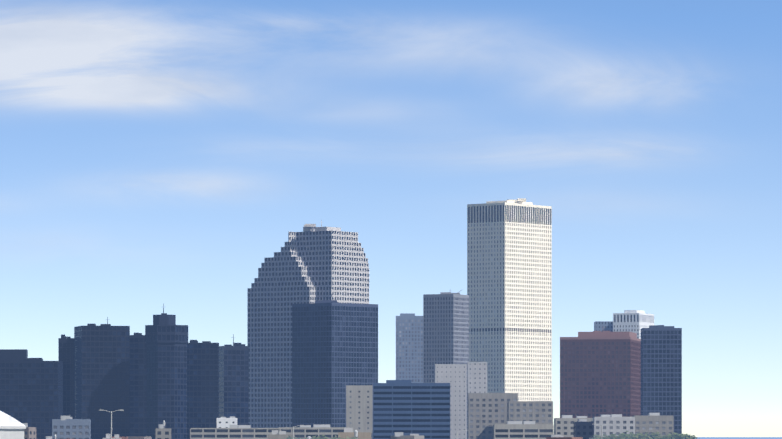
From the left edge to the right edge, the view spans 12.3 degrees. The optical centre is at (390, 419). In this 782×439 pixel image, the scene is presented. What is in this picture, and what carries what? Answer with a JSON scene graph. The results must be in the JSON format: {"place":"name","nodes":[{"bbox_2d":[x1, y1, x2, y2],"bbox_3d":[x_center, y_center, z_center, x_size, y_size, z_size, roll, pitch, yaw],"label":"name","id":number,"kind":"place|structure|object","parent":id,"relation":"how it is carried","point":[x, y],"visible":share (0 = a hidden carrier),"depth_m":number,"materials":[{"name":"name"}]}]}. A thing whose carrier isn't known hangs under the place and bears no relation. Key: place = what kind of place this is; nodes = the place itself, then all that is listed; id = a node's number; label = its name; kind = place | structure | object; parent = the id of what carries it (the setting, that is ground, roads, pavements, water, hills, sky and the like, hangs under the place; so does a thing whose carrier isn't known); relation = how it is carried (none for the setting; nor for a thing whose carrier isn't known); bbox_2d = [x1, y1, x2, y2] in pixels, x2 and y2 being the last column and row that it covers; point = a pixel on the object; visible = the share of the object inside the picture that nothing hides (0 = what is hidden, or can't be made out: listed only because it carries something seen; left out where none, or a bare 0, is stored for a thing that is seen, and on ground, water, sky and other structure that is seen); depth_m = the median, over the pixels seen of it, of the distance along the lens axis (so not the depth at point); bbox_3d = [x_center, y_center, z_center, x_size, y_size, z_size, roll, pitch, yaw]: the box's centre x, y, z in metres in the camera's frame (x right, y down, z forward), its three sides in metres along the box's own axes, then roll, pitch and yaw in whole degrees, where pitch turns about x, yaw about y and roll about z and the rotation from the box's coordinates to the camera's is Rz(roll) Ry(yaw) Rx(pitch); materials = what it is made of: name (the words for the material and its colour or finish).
{"place":"outdoors","nodes":[
{"label":"outdoors","id":0,"kind":"place"},
{"bbox_2d":[0,349,62,438],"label":"dark block","id":1,"kind":"structure","parent":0,"point":[31,392],"depth_m":2595.16,"materials":[{"name":"blue glass"}]},
{"bbox_2d":[58,335,75,418],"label":"dark block","id":2,"kind":"structure","parent":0,"point":[67,351],"depth_m":2634.72,"materials":[{"name":"blue glass"}]},
{"bbox_2d":[74,317,129,438],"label":"dark block","id":3,"kind":"structure","parent":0,"point":[102,367],"depth_m":2619.41,"materials":[{"name":"blue glass"}]},
{"bbox_2d":[130,333,146,435],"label":"dark block","id":4,"kind":"structure","parent":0,"point":[138,385],"depth_m":2656.34,"materials":[{"name":"blue glass"}]},
{"bbox_2d":[187,340,218,438],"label":"dark block","id":5,"kind":"structure","parent":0,"point":[203,384],"depth_m":2677.70,"materials":[{"name":"blue glass"}]},
{"bbox_2d":[219,334,248,424],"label":"dark block","id":6,"kind":"structure","parent":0,"point":[234,380],"depth_m":2700.95,"materials":[{"name":"blue glass"}]},
{"bbox_2d":[190,425,280,438],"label":"garage","id":7,"kind":"structure","parent":0,"point":[240,432],"depth_m":2199.80,"materials":[{"name":"concrete"}]},
{"bbox_2d":[279,425,345,438],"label":"garage","id":8,"kind":"structure","parent":0,"point":[305,431],"depth_m":2250.52,"materials":[{"name":"concrete"}]},
{"bbox_2d":[0,0,781,436],"label":"sky","id":9,"kind":"structure","parent":0,"point":[154,153],"materials":[{"name":"blue"}]},
{"bbox_2d":[423,289,468,382],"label":"grey tower","id":10,"kind":"structure","parent":0,"point":[445,327],"depth_m":3212.31,"materials":[{"name":"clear glass"}]},
{"bbox_2d":[435,362,486,438],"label":"white block","id":11,"kind":"structure","parent":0,"point":[463,380],"depth_m":2583.01,"materials":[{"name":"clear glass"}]},
{"bbox_2d":[467,198,551,400],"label":"white tower","id":12,"kind":"structure","parent":0,"point":[509,267],"depth_m":3324.25,"materials":[{"name":"concrete"}]},
{"bbox_2d":[493,421,553,438],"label":"garage","id":13,"kind":"structure","parent":0,"point":[520,430],"depth_m":2204.12,"materials":[{"name":"concrete"}]},
{"bbox_2d":[684,437,781,438],"bbox_3d":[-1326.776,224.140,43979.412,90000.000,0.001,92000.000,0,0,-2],"label":"ground","id":14,"kind":"structure","parent":0,"point":[738,438],"depth_m":30017.15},
{"bbox_2d":[0,411,25,438],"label":"arena","id":15,"kind":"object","parent":14,"relation":"on","point":[11,427],"visible":1,"depth_m":1396.07,"materials":[{"name":"white paint"}]},
{"bbox_2d":[22,423,35,438],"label":"building","id":16,"kind":"structure","parent":14,"relation":"on","point":[29,432],"depth_m":1896.66,"materials":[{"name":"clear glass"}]},
{"bbox_2d":[52,416,90,438],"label":"building","id":17,"kind":"structure","parent":14,"relation":"on","point":[66,427],"depth_m":2095.80,"materials":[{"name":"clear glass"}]},
{"bbox_2d":[99,410,123,438],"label":"light pole","id":18,"kind":"object","parent":14,"relation":"on","point":[111,419],"visible":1,"depth_m":798.39,"materials":[{"name":"metal"}]},
{"bbox_2d":[103,434,120,438],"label":"building","id":19,"kind":"structure","parent":14,"relation":"on","point":[108,436],"depth_m":1698.45,"materials":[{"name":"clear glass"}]},
{"bbox_2d":[126,436,151,438],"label":"building","id":20,"kind":"structure","parent":14,"relation":"on","point":[139,437],"depth_m":2071.31,"materials":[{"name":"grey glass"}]},
{"bbox_2d":[156,421,170,438],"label":"building","id":21,"kind":"structure","parent":14,"relation":"on","point":[162,432],"depth_m":1997.29,"materials":[{"name":"concrete"}]},
{"bbox_2d":[145,304,187,438],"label":"dark tower","id":22,"kind":"structure","parent":14,"relation":"on","point":[166,338],"depth_m":2584.26,"materials":[{"name":"blue glass"}]},
{"bbox_2d":[217,416,236,427],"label":"building","id":23,"kind":"structure","parent":14,"relation":"on","point":[223,422],"depth_m":2298.16,"materials":[{"name":"white paint"}]},
{"bbox_2d":[268,430,294,438],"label":"building","id":24,"kind":"structure","parent":14,"relation":"on","point":[280,435],"depth_m":1548.73,"materials":[{"name":"concrete"}]},
{"bbox_2d":[247,220,368,427],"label":"stepped tower","id":25,"kind":"structure","parent":14,"relation":"on","point":[311,263],"depth_m":2926.92,"materials":[{"name":"stone"}]},
{"bbox_2d":[307,435,343,438],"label":"tree","id":26,"kind":"object","parent":14,"relation":"on","point":[317,437],"visible":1,"depth_m":1217.49,"materials":[{"name":"green plant"}]},
{"bbox_2d":[292,300,377,426],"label":"skyscraper","id":27,"kind":"structure","parent":14,"relation":"on","point":[334,348],"depth_m":2775.32,"materials":[{"name":"blue glass"}]},
{"bbox_2d":[338,428,370,438],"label":"building","id":28,"kind":"structure","parent":14,"relation":"on","point":[348,432],"depth_m":1655.30,"materials":[{"name":"beige concrete"}]},
{"bbox_2d":[346,385,372,438],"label":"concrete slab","id":29,"kind":"object","parent":14,"relation":"on","point":[359,408],"visible":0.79,"depth_m":2500.71,"materials":[{"name":"beige concrete"}]},
{"bbox_2d":[391,432,423,438],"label":"building","id":30,"kind":"structure","parent":14,"relation":"on","point":[398,435],"depth_m":2082.18,"materials":[{"name":"concrete"}]},
{"bbox_2d":[396,313,422,382],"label":"high-rise building","id":31,"kind":"structure","parent":14,"relation":"on","point":[409,346],"depth_m":3703.46,"materials":[{"name":"grey glass"}]},
{"bbox_2d":[373,380,449,438],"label":"striped block","id":32,"kind":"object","parent":14,"relation":"on","point":[406,407],"visible":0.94,"depth_m":2452.37,"materials":[{"name":"blue glass"}]},
{"bbox_2d":[468,393,552,438],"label":"beige block","id":33,"kind":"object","parent":14,"relation":"on","point":[487,412],"visible":0.73,"depth_m":2523.91,"materials":[{"name":"concrete"}]},
{"bbox_2d":[546,435,582,438],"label":"building","id":34,"kind":"structure","parent":14,"relation":"on","point":[557,437],"depth_m":1698.87,"materials":[{"name":"brick"}]},
{"bbox_2d":[554,415,591,436],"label":"building","id":35,"kind":"structure","parent":14,"relation":"on","point":[564,425],"depth_m":2305.07,"materials":[{"name":"concrete"}]},
{"bbox_2d":[574,419,593,438],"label":"building","id":36,"kind":"structure","parent":14,"relation":"on","point":[584,428],"depth_m":2104.52,"materials":[{"name":"blue glass"}]},
{"bbox_2d":[560,331,640,417],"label":"building","id":37,"kind":"structure","parent":14,"relation":"on","point":[600,372],"depth_m":3013.90,"materials":[{"name":"brown brick"}]},
{"bbox_2d":[592,414,634,436],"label":"building","id":38,"kind":"structure","parent":14,"relation":"on","point":[620,423],"depth_m":2255.68,"materials":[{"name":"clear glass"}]},
{"bbox_2d":[594,310,653,338],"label":"high-rise building","id":39,"kind":"structure","parent":14,"relation":"on","point":[635,321],"depth_m":3517.92,"materials":[{"name":"white paint"}]},
{"bbox_2d":[603,433,646,438],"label":"tree","id":40,"kind":"object","parent":14,"relation":"on","point":[635,436],"visible":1,"depth_m":1291.51,"materials":[{"name":"green plant"}]},
{"bbox_2d":[618,431,649,438],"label":"tree","id":41,"kind":"object","parent":14,"relation":"on","point":[630,434],"visible":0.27,"depth_m":1364.44,"materials":[{"name":"green plant"}]},
{"bbox_2d":[632,413,673,435],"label":"building","id":42,"kind":"structure","parent":14,"relation":"on","point":[650,423],"depth_m":2356.67,"materials":[{"name":"concrete"}]},
{"bbox_2d":[645,432,661,438],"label":"tree","id":43,"kind":"object","parent":14,"relation":"on","point":[652,435],"visible":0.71,"depth_m":1296.20,"materials":[{"name":"green plant"}]},
{"bbox_2d":[641,325,681,437],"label":"office tower","id":44,"kind":"structure","parent":14,"relation":"on","point":[661,369],"depth_m":2908.77,"materials":[{"name":"blue glass"}]},
{"bbox_2d":[646,432,696,438],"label":"tree","id":45,"kind":"object","parent":14,"relation":"on","point":[679,436],"visible":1,"depth_m":1288.40,"materials":[{"name":"green plant"}]}
]}

